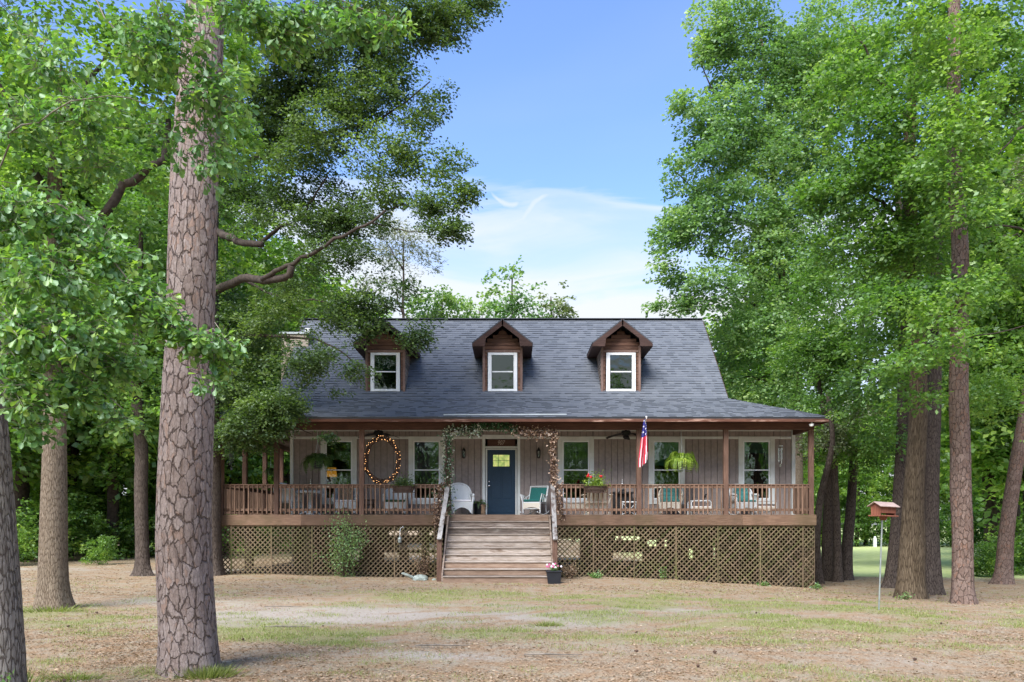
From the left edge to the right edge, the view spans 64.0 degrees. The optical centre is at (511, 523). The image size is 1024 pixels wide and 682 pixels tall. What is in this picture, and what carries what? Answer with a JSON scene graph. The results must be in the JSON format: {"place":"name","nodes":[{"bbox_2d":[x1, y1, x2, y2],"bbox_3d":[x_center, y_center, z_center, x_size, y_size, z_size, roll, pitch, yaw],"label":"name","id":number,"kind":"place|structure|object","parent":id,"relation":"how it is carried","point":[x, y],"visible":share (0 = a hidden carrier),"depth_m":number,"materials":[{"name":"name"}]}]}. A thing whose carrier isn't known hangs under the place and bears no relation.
{"place":"outdoors","nodes":[
{"label":"outdoors","id":0,"kind":"place"},
{"bbox_2d":[0,0,1023,525],"label":"sky","id":1,"kind":"structure","parent":0,"point":[560,107],"materials":[{"name":"blue"}]},
{"bbox_2d":[226,561,807,586],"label":"soil","id":2,"kind":"structure","parent":0,"point":[559,563],"depth_m":27.64,"materials":[{"name":"brown soil"}]},
{"bbox_2d":[20,526,1023,681],"bbox_3d":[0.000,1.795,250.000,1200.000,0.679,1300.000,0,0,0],"label":"ground","id":3,"kind":"structure","parent":0,"point":[866,561],"depth_m":12.89,"materials":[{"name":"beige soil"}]},
{"bbox_2d":[16,498,38,562],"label":"shrub","id":4,"kind":"object","parent":3,"relation":"on","point":[22,532],"visible":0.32,"depth_m":29.74,"materials":[{"name":"green plant"}]},
{"bbox_2d":[17,495,84,560],"bbox_3d":[-19.233,0.309,33.139,2.989,3.089,3.773,0,0,44],"label":"shrub","id":5,"kind":"object","parent":3,"relation":"on","point":[36,524],"visible":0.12,"depth_m":32.80,"materials":[{"name":"green plant"}]},
{"bbox_2d":[13,475,91,548],"bbox_3d":[-21.902,-0.180,37.034,5.490,4.470,5.234,0,0,36],"label":"shrub","id":6,"kind":"object","parent":3,"relation":"on","point":[36,490],"visible":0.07,"depth_m":36.44,"materials":[{"name":"green plant"}]},
{"bbox_2d":[16,489,102,561],"bbox_3d":[-18.701,0.245,33.101,4.118,3.353,3.926,0,0,41],"label":"shrub","id":7,"kind":"object","parent":3,"relation":"on","point":[72,503],"visible":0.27,"depth_m":32.91,"materials":[{"name":"green plant"}]},
{"bbox_2d":[23,603,95,612],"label":"grass tuft","id":8,"kind":"object","parent":3,"relation":"on","point":[49,608],"visible":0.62,"depth_m":14.85,"materials":[{"name":"green plant"}]},
{"bbox_2d":[0,7,145,491],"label":"broadleaf tree","id":9,"kind":"object","parent":3,"relation":"on","point":[27,456],"visible":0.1,"depth_m":31.20,"materials":[{"name":"green plant"}]},
{"bbox_2d":[28,669,120,681],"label":"grass tuft","id":10,"kind":"object","parent":3,"relation":"on","point":[81,676],"visible":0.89,"depth_m":8.58,"materials":[{"name":"green plant"}]},
{"bbox_2d":[0,28,159,559],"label":"broadleaf tree","id":11,"kind":"object","parent":3,"relation":"on","point":[25,488],"visible":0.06,"depth_m":33.77,"materials":[{"name":"green plant"}]},
{"bbox_2d":[1,69,167,555],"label":"broadleaf tree","id":12,"kind":"object","parent":3,"relation":"on","point":[75,451],"visible":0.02,"depth_m":37.54,"materials":[{"name":"green plant"}]},
{"bbox_2d":[78,535,119,564],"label":"shrub","id":13,"kind":"object","parent":3,"relation":"on","point":[93,556],"visible":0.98,"depth_m":30.31,"materials":[{"name":"green plant"}]},
{"bbox_2d":[68,506,134,560],"bbox_3d":[-17.103,0.453,33.870,3.302,2.703,2.616,0,0,-40],"label":"shrub","id":14,"kind":"object","parent":3,"relation":"on","point":[97,521],"visible":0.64,"depth_m":33.78,"materials":[{"name":"green plant"}]},
{"bbox_2d":[74,478,152,554],"bbox_3d":[-20.512,-0.141,41.077,5.490,4.470,5.234,0,0,-31],"label":"shrub","id":15,"kind":"object","parent":3,"relation":"on","point":[100,504],"visible":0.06,"depth_m":39.93,"materials":[{"name":"green plant"}]},
{"bbox_2d":[0,124,243,558],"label":"broadleaf tree","id":16,"kind":"object","parent":3,"relation":"on","point":[113,469],"visible":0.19,"depth_m":33.97,"materials":[{"name":"green plant"}]},
{"bbox_2d":[88,477,155,555],"bbox_3d":[-16.723,-0.137,37.876,5.188,4.248,4.110,0,0,45],"label":"shrub","id":17,"kind":"object","parent":3,"relation":"on","point":[128,503],"visible":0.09,"depth_m":37.87,"materials":[{"name":"green plant"}]},
{"bbox_2d":[89,474,156,552],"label":"shrub","id":18,"kind":"object","parent":3,"relation":"on","point":[149,495],"visible":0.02,"depth_m":40.09,"materials":[{"name":"green plant"}]},
{"bbox_2d":[97,494,154,557],"bbox_3d":[-16.428,0.248,36.579,4.118,3.353,3.926,0,0,-6],"label":"shrub","id":19,"kind":"object","parent":3,"relation":"on","point":[122,512],"visible":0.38,"depth_m":35.87,"materials":[{"name":"green plant"}]},
{"bbox_2d":[0,0,268,610],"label":"oak tree","id":20,"kind":"object","parent":3,"relation":"on","point":[53,588],"visible":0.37,"depth_m":15.09,"materials":[{"name":"green plant"}]},
{"bbox_2d":[70,150,226,575],"bbox_3d":[-10.796,-4.422,24.021,4.530,12.116,3.155,0,0,0],"label":"oak tree","id":21,"kind":"object","parent":3,"relation":"on","point":[142,565],"visible":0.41,"depth_m":23.83,"materials":[{"name":"green plant"}]},
{"bbox_2d":[62,26,284,492],"bbox_3d":[-17.091,-10.139,38.549,12.066,24.220,13.334,0,0,-4],"label":"broadleaf tree","id":22,"kind":"object","parent":3,"relation":"on","point":[248,251],"visible":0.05,"depth_m":37.00,"materials":[{"name":"green plant"}]},
{"bbox_2d":[78,104,295,494],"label":"broadleaf tree","id":23,"kind":"object","parent":3,"relation":"on","point":[232,220],"visible":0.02,"depth_m":43.27,"materials":[{"name":"green plant"}]},
{"bbox_2d":[155,0,224,678],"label":"pine tree","id":24,"kind":"object","parent":3,"relation":"on","point":[187,621],"visible":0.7,"depth_m":8.77,"materials":[{"name":"brown plant"}]},
{"bbox_2d":[154,661,250,680],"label":"grass tuft","id":25,"kind":"object","parent":3,"relation":"on","point":[218,672],"visible":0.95,"depth_m":8.67,"materials":[{"name":"green plant"}]},
{"bbox_2d":[0,0,419,681],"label":"oak tree","id":26,"kind":"object","parent":3,"relation":"on","point":[86,342],"visible":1,"depth_m":6.77,"materials":[{"name":"green plant"}]},
{"bbox_2d":[147,243,300,554],"bbox_3d":[-14.300,-6.049,39.440,9.024,15.737,8.746,0,0,-4],"label":"broadleaf tree","id":27,"kind":"object","parent":3,"relation":"on","point":[255,472],"visible":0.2,"depth_m":39.51,"materials":[{"name":"green plant"}]},
{"bbox_2d":[223,225,298,490],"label":"broadleaf tree","id":28,"kind":"object","parent":3,"relation":"on","point":[267,233],"visible":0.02,"depth_m":47.16,"materials":[{"name":"green plant"}]},
{"bbox_2d":[231,483,291,553],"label":"shrub","id":29,"kind":"object","parent":3,"relation":"on","point":[283,545],"visible":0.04,"depth_m":41.70,"materials":[{"name":"green plant"}]},
{"bbox_2d":[233,526,291,552],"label":"shrub","id":30,"kind":"object","parent":3,"relation":"on","point":[278,530],"visible":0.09,"depth_m":42.64,"materials":[{"name":"green plant"}]},
{"bbox_2d":[221,219,353,551],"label":"broadleaf tree","id":31,"kind":"object","parent":3,"relation":"on","point":[287,460],"visible":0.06,"depth_m":43.39,"materials":[{"name":"green plant"}]},
{"bbox_2d":[314,507,372,576],"bbox_3d":[-5.092,0.565,24.291,1.860,2.124,1.456,0,0,0],"label":"rose bush","id":32,"kind":"object","parent":3,"relation":"on","point":[343,562],"visible":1,"depth_m":24.24,"materials":[{"name":"green plant"}]},
{"bbox_2d":[212,0,509,575],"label":"oak tree","id":33,"kind":"object","parent":3,"relation":"on","point":[282,119],"visible":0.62,"depth_m":21.55,"materials":[{"name":"green plant"}]},
{"bbox_2d":[352,201,448,549],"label":"broadleaf tree","id":34,"kind":"object","parent":3,"relation":"on","point":[396,244],"visible":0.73,"depth_m":42.91,"materials":[{"name":"leaf"},{"name":"bark"}]},
{"bbox_2d":[413,542,435,574],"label":"dead vine","id":35,"kind":"object","parent":3,"relation":"on","point":[423,565],"visible":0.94,"depth_m":24.54,"materials":[{"name":"brown plant"}]},
{"bbox_2d":[400,284,473,317],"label":"broadleaf tree","id":36,"kind":"object","parent":3,"relation":"on","point":[450,301],"visible":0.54,"depth_m":45.81,"materials":[{"name":"green plant"}]},
{"bbox_2d":[451,290,491,317],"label":"broadleaf tree","id":37,"kind":"object","parent":3,"relation":"on","point":[481,312],"visible":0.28,"depth_m":46.69,"materials":[{"name":"green plant"}]},
{"bbox_2d":[476,255,557,317],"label":"broadleaf tree","id":38,"kind":"object","parent":3,"relation":"on","point":[512,306],"visible":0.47,"depth_m":43.53,"materials":[{"name":"green plant"}]},
{"bbox_2d":[219,318,828,587],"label":"house","id":39,"kind":"structure","parent":3,"relation":"on","point":[586,387],"depth_m":26.29,"materials":[{"name":"grey wood"}]},
{"bbox_2d":[273,482,301,513],"bbox_3d":[-6.985,-0.787,25.414,0.796,0.968,0.797,0,0,17],"label":"wicker armchair","id":40,"kind":"object","parent":39,"relation":"on","point":[292,499],"visible":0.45,"depth_m":25.17,"materials":[{"name":"grey wicker"}]},
{"bbox_2d":[296,490,323,514],"bbox_3d":[-6.310,-0.654,25.600,0.860,0.762,0.860,0,0,0],"label":"round table","id":41,"kind":"object","parent":39,"relation":"on","point":[309,497],"visible":0.6,"depth_m":25.49,"materials":[{"name":"white wood"}]},
{"bbox_2d":[299,430,334,473],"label":"hanging fern","id":42,"kind":"object","parent":39,"relation":"hanging from","point":[319,460],"visible":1,"depth_m":24.86,"materials":[{"name":"green plant"}]},
{"bbox_2d":[321,436,356,503],"bbox_3d":[-5.562,-1.718,26.308,1.160,2.175,0.073,0,0,0],"label":"window","id":43,"kind":"structure","parent":39,"relation":"in","point":[353,439],"depth_m":26.27,"materials":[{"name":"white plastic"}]},
{"bbox_2d":[333,443,350,462],"bbox_3d":[-6.242,-2.670,30.342,0.800,0.850,0.036,0,0,0],"label":"window pane","id":44,"kind":"object","parent":39,"relation":"attached to","point":[342,453],"visible":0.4,"depth_m":30.32,"materials":[{"name":"clear glass"}]},
{"bbox_2d":[332,488,358,513],"bbox_3d":[-5.195,-0.777,25.587,0.796,0.948,0.797,0,0,-9],"label":"wicker armchair","id":45,"kind":"object","parent":39,"relation":"on","point":[345,498],"visible":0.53,"depth_m":25.66,"materials":[{"name":"white wicker"}]},
{"bbox_2d":[365,433,400,483],"bbox_3d":[-3.955,-1.982,24.951,1.138,1.569,0.134,0,0,0],"label":"wreath","id":46,"kind":"object","parent":39,"relation":"attached to","point":[375,479],"visible":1,"depth_m":24.94,"materials":[{"name":"brown plant"}]},
{"bbox_2d":[382,488,405,513],"bbox_3d":[-3.625,-0.732,25.537,0.796,0.858,0.797,0,0,-6],"label":"wicker armchair","id":47,"kind":"object","parent":39,"relation":"on","point":[395,499],"visible":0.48,"depth_m":25.22,"materials":[{"name":"white wicker"}]},
{"bbox_2d":[390,471,420,492],"bbox_3d":[-3.237,-1.309,24.580,1.012,0.766,0.363,0,0,0],"label":"rail planter","id":48,"kind":"object","parent":39,"relation":"hanging from","point":[403,485],"visible":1,"depth_m":24.54,"materials":[{"name":"brown wicker"}]},
{"bbox_2d":[408,436,444,503],"bbox_3d":[-2.742,-1.718,26.308,1.160,2.175,0.073,0,0,0],"label":"window","id":49,"kind":"structure","parent":39,"relation":"in","point":[411,439],"depth_m":26.27,"materials":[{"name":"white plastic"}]},
{"bbox_2d":[429,477,450,529],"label":"vine","id":50,"kind":"object","parent":39,"relation":"attached to","point":[439,495],"visible":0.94,"depth_m":24.62,"materials":[{"name":"plant"}]},
{"bbox_2d":[437,429,457,516],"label":"vine","id":51,"kind":"object","parent":39,"relation":"attached to","point":[445,465],"visible":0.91,"depth_m":24.61,"materials":[{"name":"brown plant"}]},
{"bbox_2d":[438,422,484,439],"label":"vine","id":52,"kind":"object","parent":39,"relation":"attached to","point":[457,430],"visible":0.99,"depth_m":24.61,"materials":[{"name":"green plant"}]},
{"bbox_2d":[451,482,474,513],"bbox_3d":[-1.602,-0.802,25.386,0.796,0.998,0.797,0,0,-13],"label":"wicker armchair","id":53,"kind":"object","parent":39,"relation":"on","point":[464,494],"visible":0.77,"depth_m":25.61,"materials":[{"name":"white wicker"}]},
{"bbox_2d":[468,422,518,435],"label":"vine","id":54,"kind":"object","parent":39,"relation":"attached to","point":[486,426],"visible":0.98,"depth_m":24.62,"materials":[{"name":"green plant"}]},
{"bbox_2d":[487,450,514,514],"bbox_3d":[-0.345,-1.325,26.290,0.900,2.099,0.124,0,0,0],"label":"front door","id":55,"kind":"structure","parent":39,"relation":"in","point":[500,463],"depth_m":26.31,"materials":[{"name":"blue wood"}]},
{"bbox_2d":[506,422,559,442],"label":"vine","id":56,"kind":"object","parent":39,"relation":"attached to","point":[527,431],"visible":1,"depth_m":24.62,"materials":[{"name":"beige plant"}]},
{"bbox_2d":[520,486,548,514],"bbox_3d":[0.717,-0.733,25.419,0.752,0.920,1.010,0,0,24],"label":"wicker rocking chair","id":57,"kind":"object","parent":39,"relation":"on","point":[538,495],"visible":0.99,"depth_m":25.46,"materials":[{"name":"white wicker"}]},
{"bbox_2d":[546,430,560,490],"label":"vine","id":58,"kind":"object","parent":39,"relation":"attached to","point":[552,454],"visible":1,"depth_m":24.64,"materials":[{"name":"beige plant"}]},
{"bbox_2d":[555,478,568,521],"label":"vine","id":59,"kind":"object","parent":39,"relation":"attached to","point":[560,495],"visible":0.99,"depth_m":24.65,"materials":[{"name":"beige plant"}]},
{"bbox_2d":[558,436,593,500],"bbox_3d":[2.051,-1.718,26.308,1.160,2.175,0.073,0,0,0],"label":"window","id":60,"kind":"structure","parent":39,"relation":"in","point":[590,439],"depth_m":26.27,"materials":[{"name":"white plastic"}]},
{"bbox_2d":[581,489,612,514],"bbox_3d":[2.592,-0.695,25.161,0.920,0.881,0.799,0,0,-3],"label":"slatted chair","id":61,"kind":"object","parent":39,"relation":"on","point":[596,501],"visible":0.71,"depth_m":24.96,"materials":[{"name":"beige paint"}]},
{"bbox_2d":[583,469,611,492],"bbox_3d":[2.526,-1.371,24.590,0.997,0.890,0.353,0,0,0],"label":"rail planter","id":62,"kind":"object","parent":39,"relation":"hanging from","point":[591,487],"visible":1,"depth_m":24.54,"materials":[{"name":"brown wicker"}]},
{"bbox_2d":[638,416,647,466],"bbox_3d":[3.885,-2.424,24.415,0.283,1.498,0.704,0,0,0],"label":"flag","id":63,"kind":"object","parent":39,"relation":"attached to","point":[643,454],"visible":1,"depth_m":24.23,"materials":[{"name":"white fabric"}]},
{"bbox_2d":[649,436,684,503],"bbox_3d":[4.963,-1.718,26.336,1.160,2.175,0.128,0,0,0],"label":"window","id":64,"kind":"structure","parent":39,"relation":"in","point":[660,447],"depth_m":26.30,"materials":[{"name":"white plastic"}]},
{"bbox_2d":[658,488,682,513],"bbox_3d":[4.942,-0.762,25.536,0.796,0.918,0.797,0,0,13],"label":"wicker armchair","id":65,"kind":"object","parent":39,"relation":"on","point":[669,498],"visible":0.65,"depth_m":25.58,"materials":[{"name":"white wicker"}]},
{"bbox_2d":[664,442,698,471],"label":"hanging fern","id":66,"kind":"object","parent":39,"relation":"hanging from","point":[681,460],"visible":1,"depth_m":24.83,"materials":[{"name":"green plant"}]},
{"bbox_2d":[729,488,759,514],"bbox_3d":[7.191,-0.772,25.501,0.796,0.998,1.009,0,0,-7],"label":"wicker armchair","id":67,"kind":"object","parent":39,"relation":"on","point":[742,498],"visible":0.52,"depth_m":25.43,"materials":[{"name":"white wicker"}]},
{"bbox_2d":[738,436,774,503],"bbox_3d":[7.851,-1.718,26.336,1.160,2.175,0.128,0,0,0],"label":"window","id":68,"kind":"structure","parent":39,"relation":"in","point":[746,444],"depth_m":26.28,"materials":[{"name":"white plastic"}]},
{"bbox_2d":[546,563,561,583],"bbox_3d":[1.143,1.361,22.350,0.446,0.599,0.430,0,0,0],"label":"flower pot","id":69,"kind":"object","parent":3,"relation":"on","point":[553,573],"visible":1,"depth_m":22.17,"materials":[{"name":"grey plastic"}]},
{"bbox_2d":[532,280,578,317],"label":"broadleaf tree","id":70,"kind":"object","parent":3,"relation":"on","point":[566,308],"visible":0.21,"depth_m":44.45,"materials":[{"name":"green plant"}]},
{"bbox_2d":[711,288,807,465],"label":"broadleaf tree","id":71,"kind":"object","parent":3,"relation":"on","point":[758,367],"visible":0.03,"depth_m":47.10,"materials":[{"name":"green plant"}]},
{"bbox_2d":[641,0,912,514],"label":"sweetgum tree","id":72,"kind":"object","parent":3,"relation":"on","point":[775,139],"visible":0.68,"depth_m":33.35,"materials":[{"name":"green plant"}]},
{"bbox_2d":[695,236,858,514],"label":"broadleaf tree","id":73,"kind":"object","parent":3,"relation":"on","point":[818,473],"visible":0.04,"depth_m":48.09,"materials":[{"name":"green plant"}]},
{"bbox_2d":[803,399,847,524],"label":"broadleaf tree","id":74,"kind":"object","parent":3,"relation":"on","point":[815,492],"visible":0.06,"depth_m":72.84,"materials":[{"name":"green plant"}]},
{"bbox_2d":[762,300,895,580],"bbox_3d":[11.107,-2.888,27.629,4.970,9.984,4.515,0,0,0],"label":"oak tree","id":75,"kind":"object","parent":3,"relation":"on","point":[795,346],"visible":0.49,"depth_m":27.93,"materials":[{"name":"green plant"}]},
{"bbox_2d":[765,238,897,583],"bbox_3d":[11.177,-3.749,27.978,4.550,11.693,3.705,0,0,0],"label":"oak tree","id":76,"kind":"object","parent":3,"relation":"on","point":[814,292],"visible":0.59,"depth_m":27.21,"materials":[{"name":"green plant"}]},
{"bbox_2d":[803,386,871,543],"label":"broadleaf tree","id":77,"kind":"object","parent":3,"relation":"on","point":[843,502],"visible":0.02,"depth_m":76.17,"materials":[{"name":"green plant"}]},
{"bbox_2d":[795,360,886,581],"bbox_3d":[11.032,-1.767,27.497,2.951,7.729,2.732,0,0,0],"label":"oak tree","id":78,"kind":"object","parent":3,"relation":"on","point":[837,557],"visible":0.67,"depth_m":27.95,"materials":[{"name":"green plant"}]},
{"bbox_2d":[791,292,894,579],"bbox_3d":[10.403,-3.159,26.883,6.894,10.570,3.759,0,0,-44],"label":"oak tree","id":79,"kind":"object","parent":3,"relation":"on","point":[847,540],"visible":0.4,"depth_m":28.06,"materials":[{"name":"green plant"}]},
{"bbox_2d":[822,505,867,546],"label":"shrub","id":80,"kind":"object","parent":3,"relation":"on","point":[857,524],"visible":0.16,"depth_m":72.92,"materials":[{"name":"green plant"}]},
{"bbox_2d":[814,423,892,546],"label":"broadleaf tree","id":81,"kind":"object","parent":3,"relation":"on","point":[860,510],"visible":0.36,"depth_m":72.72,"materials":[{"name":"green plant"}]},
{"bbox_2d":[838,382,896,544],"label":"broadleaf tree","id":82,"kind":"object","parent":3,"relation":"on","point":[883,484],"visible":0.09,"depth_m":77.79,"materials":[{"name":"green plant"}]},
{"bbox_2d":[854,501,890,545],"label":"shrub","id":83,"kind":"object","parent":3,"relation":"on","point":[865,533],"visible":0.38,"depth_m":73.73,"materials":[{"name":"green plant"}]},
{"bbox_2d":[860,499,890,545],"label":"shrub","id":84,"kind":"object","parent":3,"relation":"on","point":[878,528],"visible":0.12,"depth_m":74.27,"materials":[{"name":"green plant"}]},
{"bbox_2d":[867,501,899,609],"bbox_3d":[6.896,0.653,15.203,0.522,2.137,0.300,0,0,-27],"label":"bird feeder","id":85,"kind":"object","parent":3,"relation":"on","point":[888,509],"visible":0.97,"depth_m":15.17,"materials":[{"name":"brown wood"}]},
{"bbox_2d":[817,136,969,587],"bbox_3d":[11.668,-5.197,25.259,4.327,14.605,3.390,0,0,0],"label":"oak tree","id":86,"kind":"object","parent":3,"relation":"on","point":[900,450],"visible":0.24,"depth_m":25.32,"materials":[{"name":"green plant"}]},
{"bbox_2d":[781,0,1023,598],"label":"oak tree","id":87,"kind":"object","parent":3,"relation":"on","point":[923,175],"visible":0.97,"depth_m":19.18,"materials":[{"name":"green plant"}]},
{"bbox_2d":[870,352,947,519],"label":"broadleaf tree","id":88,"kind":"object","parent":3,"relation":"on","point":[891,491],"visible":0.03,"depth_m":79.57,"materials":[{"name":"green plant"}]},
{"bbox_2d":[883,510,951,544],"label":"shrub","id":89,"kind":"object","parent":3,"relation":"on","point":[947,529],"visible":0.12,"depth_m":72.13,"materials":[{"name":"green plant"}]},
{"bbox_2d":[846,112,1023,560],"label":"broadleaf tree","id":90,"kind":"object","parent":3,"relation":"on","point":[998,446],"visible":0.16,"depth_m":34.63,"materials":[{"name":"green plant"}]},
{"bbox_2d":[882,244,1021,551],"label":"broadleaf tree","id":91,"kind":"object","parent":3,"relation":"on","point":[1018,509],"depth_m":49.66,"materials":[{"name":"green plant"}]},
{"bbox_2d":[889,79,1023,526],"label":"broadleaf tree","id":92,"kind":"object","parent":3,"relation":"on","point":[1011,149],"visible":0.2,"depth_m":33.95,"materials":[{"name":"green plant"}]},
{"bbox_2d":[892,7,1022,594],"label":"oak tree","id":93,"kind":"object","parent":3,"relation":"on","point":[934,581],"visible":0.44,"depth_m":22.88,"materials":[{"name":"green plant"}]},
{"bbox_2d":[939,504,978,546],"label":"shrub","id":94,"kind":"object","parent":3,"relation":"on","point":[942,540],"visible":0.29,"depth_m":72.84,"materials":[{"name":"green plant"}]},
{"bbox_2d":[939,472,981,540],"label":"broadleaf tree","id":95,"kind":"object","parent":3,"relation":"on","point":[946,500],"visible":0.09,"depth_m":76.28,"materials":[{"name":"green plant"}]},
{"bbox_2d":[946,0,978,604],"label":"pine tree","id":96,"kind":"object","parent":3,"relation":"on","point":[962,570],"visible":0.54,"depth_m":18.44,"materials":[{"name":"brown plant"}]},
{"bbox_2d":[946,502,983,544],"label":"shrub","id":97,"kind":"object","parent":3,"relation":"on","point":[976,521],"visible":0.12,"depth_m":72.92,"materials":[{"name":"green plant"}]},
{"bbox_2d":[943,0,1023,452],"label":"oak tree","id":98,"kind":"object","parent":3,"relation":"on","point":[991,305],"visible":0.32,"depth_m":24.83,"materials":[{"name":"green plant"}]},
{"bbox_2d":[943,97,1023,508],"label":"broadleaf tree","id":99,"kind":"object","parent":3,"relation":"on","point":[1005,299],"visible":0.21,"depth_m":33.72,"materials":[{"name":"green plant"}]},
{"bbox_2d":[974,543,995,576],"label":"shrub","id":100,"kind":"object","parent":3,"relation":"on","point":[983,547],"visible":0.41,"depth_m":31.79,"materials":[{"name":"green plant"}]},
{"bbox_2d":[974,536,1020,576],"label":"shrub","id":101,"kind":"object","parent":3,"relation":"on","point":[991,550],"visible":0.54,"depth_m":31.55,"materials":[{"name":"green plant"}]},
{"bbox_2d":[981,512,1023,574],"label":"shrub","id":102,"kind":"object","parent":3,"relation":"on","point":[988,534],"visible":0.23,"depth_m":33.41,"materials":[{"name":"green plant"}]},
{"bbox_2d":[988,58,1023,584],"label":"pine tree","id":103,"kind":"object","parent":3,"relation":"on","point":[1003,573],"visible":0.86,"depth_m":27.82,"materials":[{"name":"brown plant"}]},
{"bbox_2d":[994,522,1023,575],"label":"shrub","id":104,"kind":"object","parent":3,"relation":"on","point":[1021,543],"visible":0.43,"depth_m":32.78,"materials":[{"name":"green plant"}]},
{"bbox_2d":[610,489,633,514],"bbox_3d":[3.497,-0.685,25.950,0.720,0.820,0.320,0,0,0],"label":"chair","id":105,"kind":"object","parent":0,"point":[618,500],"visible":0.57,"depth_m":25.93,"materials":[{"name":"metal"}]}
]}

